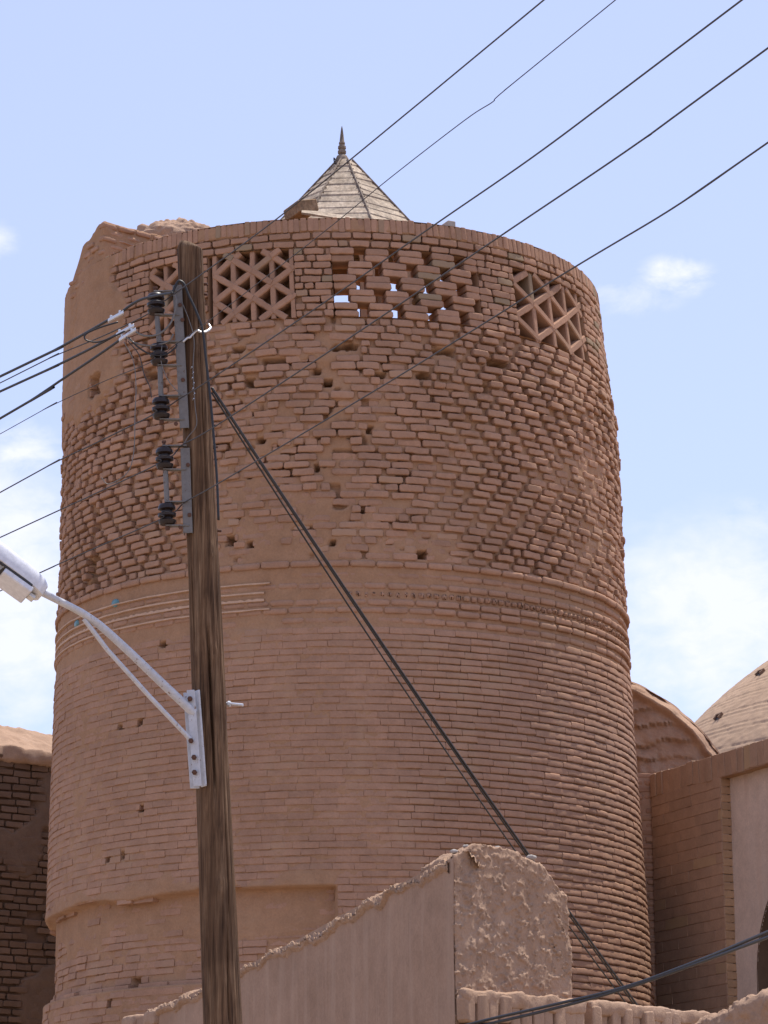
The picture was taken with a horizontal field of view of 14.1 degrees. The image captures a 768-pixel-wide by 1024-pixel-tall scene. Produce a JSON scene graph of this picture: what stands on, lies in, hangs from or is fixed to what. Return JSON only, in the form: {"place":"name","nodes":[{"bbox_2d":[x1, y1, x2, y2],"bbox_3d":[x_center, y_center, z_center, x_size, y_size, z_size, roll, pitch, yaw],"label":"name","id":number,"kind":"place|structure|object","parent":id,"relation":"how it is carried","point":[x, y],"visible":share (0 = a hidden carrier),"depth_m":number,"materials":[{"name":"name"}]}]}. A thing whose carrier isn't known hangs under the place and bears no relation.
{"place":"outdoors","nodes":[
{"label":"outdoors","id":0,"kind":"place"},
{"bbox_2d":[0,725,55,1023],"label":"mud brick house","id":1,"kind":"structure","parent":0,"point":[27,963],"depth_m":40.81,"materials":[{"name":"brick"}]},
{"bbox_2d":[0,328,135,419],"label":"service cable","id":2,"kind":"object","parent":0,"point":[120,339],"visible":1,"depth_m":19.32,"materials":[{"name":"rubber"}]},
{"bbox_2d":[101,342,136,484],"bbox_3d":[-1.587,-0.595,18.576,0.204,0.888,0.006,0,-14,0],"label":"tie wire","id":3,"kind":"object","parent":2,"relation":"hanging from","point":[134,424],"visible":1,"depth_m":18.55,"materials":[{"name":"black metal"}]},
{"bbox_2d":[0,0,767,734],"label":"sky","id":4,"kind":"structure","parent":0,"point":[130,114],"materials":[{"name":"blue"}]},
{"bbox_2d":[631,681,719,772],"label":"vaulted hall","id":5,"kind":"structure","parent":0,"point":[668,735],"depth_m":38.44,"materials":[{"name":"brick"}]},
{"bbox_2d":[650,738,767,1012],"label":"arcade building","id":6,"kind":"structure","parent":0,"point":[710,841],"depth_m":34.84,"materials":[{"name":"brick"}]},
{"bbox_2d":[638,773,656,1006],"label":"connecting wall","id":7,"kind":"structure","parent":6,"relation":"attached to","point":[645,802],"depth_m":36.16,"materials":[{"name":"brick"}]},
{"bbox_2d":[694,661,767,752],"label":"brick dome","id":8,"kind":"structure","parent":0,"point":[734,716],"depth_m":48.06,"materials":[{"name":"beige brick"}]},
{"label":"ground","id":9,"kind":"structure","parent":0,"visible":0},
{"bbox_2d":[147,240,243,1023],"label":"utility pole","id":10,"kind":"object","parent":9,"relation":"on","point":[221,985],"visible":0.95,"depth_m":18.34,"materials":[{"name":"brown wood"}]},
{"bbox_2d":[0,323,133,392],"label":"service cable","id":11,"kind":"object","parent":10,"relation":"attached to","point":[126,329],"visible":0.96,"depth_m":19.40,"materials":[{"name":"rubber"}]},
{"bbox_2d":[84,321,124,342],"bbox_3d":[-1.686,-1.085,18.701,0.251,0.135,0.011,0,-14,0],"label":"jumper cable","id":12,"kind":"object","parent":11,"relation":"hanging from","point":[85,334],"visible":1,"depth_m":18.69,"materials":[{"name":"black rubber"}]},
{"bbox_2d":[133,294,176,336],"bbox_3d":[-1.385,-1.194,18.728,0.270,0.287,0.013,0,-14,0],"label":"jumper cable","id":13,"kind":"object","parent":11,"relation":"hanging from","point":[162,331],"visible":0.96,"depth_m":18.70,"materials":[{"name":"black rubber"}]},
{"bbox_2d":[0,292,173,377],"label":"service cable","id":14,"kind":"object","parent":10,"relation":"attached to","point":[116,316],"visible":0.99,"depth_m":19.12,"materials":[{"name":"rubber"}]},
{"bbox_2d":[0,541,206,788],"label":"street lamp","id":15,"kind":"object","parent":10,"relation":"attached to","point":[21,579],"visible":1,"depth_m":18.02,"materials":[{"name":"silver metal"}]},
{"bbox_2d":[128,341,151,397],"bbox_3d":[-1.469,-0.860,18.643,0.151,0.358,0.007,0,-14,0],"label":"tie wire","id":16,"kind":"object","parent":10,"relation":"hanging from","point":[142,367],"visible":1,"depth_m":18.64,"materials":[{"name":"black metal"}]},
{"bbox_2d":[125,334,173,345],"bbox_3d":[-1.412,-1.036,18.688,0.293,0.079,0.011,0,-14,0],"label":"jumper cable","id":17,"kind":"object","parent":10,"relation":"attached to","point":[170,339],"visible":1,"depth_m":18.68,"materials":[{"name":"black rubber"}]},
{"bbox_2d":[129,337,177,355],"bbox_3d":[-1.392,-0.996,18.677,0.297,0.119,0.011,0,-14,0],"label":"jumper cable","id":18,"kind":"object","parent":10,"relation":"attached to","point":[173,349],"visible":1,"depth_m":18.67,"materials":[{"name":"black rubber"}]},
{"bbox_2d":[160,347,180,394],"bbox_3d":[-1.282,-0.854,18.641,0.129,0.316,0.006,0,-14,0],"label":"tie wire","id":19,"kind":"object","parent":10,"relation":"hanging from","point":[166,376],"visible":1,"depth_m":18.63,"materials":[{"name":"grey metal"}]},
{"bbox_2d":[181,300,196,442],"bbox_3d":[-1.176,-0.840,18.679,0.107,0.920,0.006,0,-14,0],"label":"tie wire","id":20,"kind":"object","parent":10,"relation":"attached to","point":[193,374],"visible":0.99,"depth_m":18.67,"materials":[{"name":"grey metal"}]},
{"bbox_2d":[172,280,219,519],"bbox_3d":[-1.131,-0.679,18.597,0.302,1.502,0.017,0,-14,0],"label":"jumper cable","id":21,"kind":"object","parent":10,"relation":"attached to","point":[208,383],"visible":0.98,"depth_m":18.60,"materials":[{"name":"black rubber"}]},
{"bbox_2d":[0,0,544,382],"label":"overhead wire","id":22,"kind":"object","parent":10,"relation":"attached to","point":[492,42],"visible":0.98,"depth_m":16.41,"materials":[{"name":"black metal"}]},
{"bbox_2d":[0,0,615,433],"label":"overhead wire","id":23,"kind":"object","parent":10,"relation":"attached to","point":[338,220],"visible":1,"depth_m":15.93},
{"bbox_2d":[0,0,742,492],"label":"overhead wire","id":24,"kind":"object","parent":10,"relation":"attached to","point":[408,242],"visible":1,"depth_m":14.91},
{"bbox_2d":[0,47,767,537],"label":"overhead wire","id":25,"kind":"object","parent":10,"relation":"attached to","point":[432,281],"visible":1,"depth_m":14.73,"materials":[{"name":"black metal"}]},
{"bbox_2d":[0,142,767,590],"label":"overhead wire","id":26,"kind":"object","parent":10,"relation":"attached to","point":[436,352],"visible":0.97,"depth_m":14.55,"materials":[{"name":"black metal"}]},
{"bbox_2d":[211,392,625,1001],"bbox_3d":[0.564,1.755,21.732,0.012,3.367,7.690,-7,-16,24],"label":"stay cable","id":27,"kind":"object","parent":10,"relation":"attached to","point":[385,660],"visible":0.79,"depth_m":20.58,"materials":[{"name":"black metal"}]},
{"bbox_2d":[211,389,633,1003],"bbox_3d":[0.592,1.746,21.735,0.013,3.401,7.714,-7,-16,24],"label":"stay cable","id":28,"kind":"object","parent":10,"relation":"attached to","point":[399,671],"visible":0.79,"depth_m":20.72,"materials":[{"name":"black metal"}]},
{"bbox_2d":[211,387,637,1004],"bbox_3d":[0.600,1.740,21.736,0.018,3.403,7.722,-7,-16,24],"label":"stay cable","id":29,"kind":"object","parent":10,"relation":"attached to","point":[427,709],"visible":0.86,"depth_m":21.16,"materials":[{"name":"black metal"}]},
{"bbox_2d":[467,930,767,1023],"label":"street cable","id":30,"kind":"object","parent":10,"relation":"attached to","point":[624,986],"visible":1,"depth_m":15.58,"materials":[{"name":"black rubber"}]},
{"bbox_2d":[484,935,767,1023],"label":"street cable","id":31,"kind":"object","parent":10,"relation":"attached to","point":[643,982],"visible":1,"depth_m":15.41,"materials":[{"name":"black rubber"}]},
{"bbox_2d":[121,843,572,1023],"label":"mud wall","id":32,"kind":"structure","parent":9,"relation":"on","point":[428,942],"depth_m":20.70,"materials":[{"name":"soil"}]},
{"bbox_2d":[449,849,457,853],"bbox_3d":[0.455,2.210,20.177,0.045,0.034,0.048,13,-19,-42],"label":"stone","id":33,"kind":"object","parent":32,"relation":"on","point":[453,851],"visible":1,"depth_m":20.16,"materials":[{"name":"white stone"}]},
{"bbox_2d":[456,987,586,1023],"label":"brick wall","id":34,"kind":"structure","parent":32,"relation":"on","point":[472,1005],"depth_m":20.14,"materials":[{"name":"brick"}]},
{"bbox_2d":[526,855,536,859],"bbox_3d":[0.991,2.325,20.858,0.062,0.044,0.055,-11,-18,36],"label":"stone","id":35,"kind":"object","parent":32,"relation":"on","point":[532,857],"visible":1,"depth_m":20.84,"materials":[{"name":"white stone"}]},
{"bbox_2d":[584,1000,712,1023],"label":"brick wall","id":36,"kind":"structure","parent":32,"relation":"attached to","point":[604,1012],"depth_m":21.37,"materials":[{"name":"brick"}]},
{"bbox_2d":[42,127,654,1023],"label":"brick tower","id":37,"kind":"structure","parent":9,"relation":"on","point":[458,507],"depth_m":33.12,"materials":[{"name":"brick"}]},
{"bbox_2d":[442,220,455,226],"bbox_3d":[0.702,-3.140,34.074,0.096,0.070,0.200,6,-16,-25],"label":"loose brick","id":38,"kind":"object","parent":37,"relation":"on","point":[450,223],"visible":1,"depth_m":33.99,"materials":[{"name":"grey stone"}]},
{"bbox_2d":[695,988,767,1023],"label":"mud bank","id":39,"kind":"structure","parent":9,"relation":"on","point":[751,1009],"depth_m":18.69,"materials":[{"name":"soil"}]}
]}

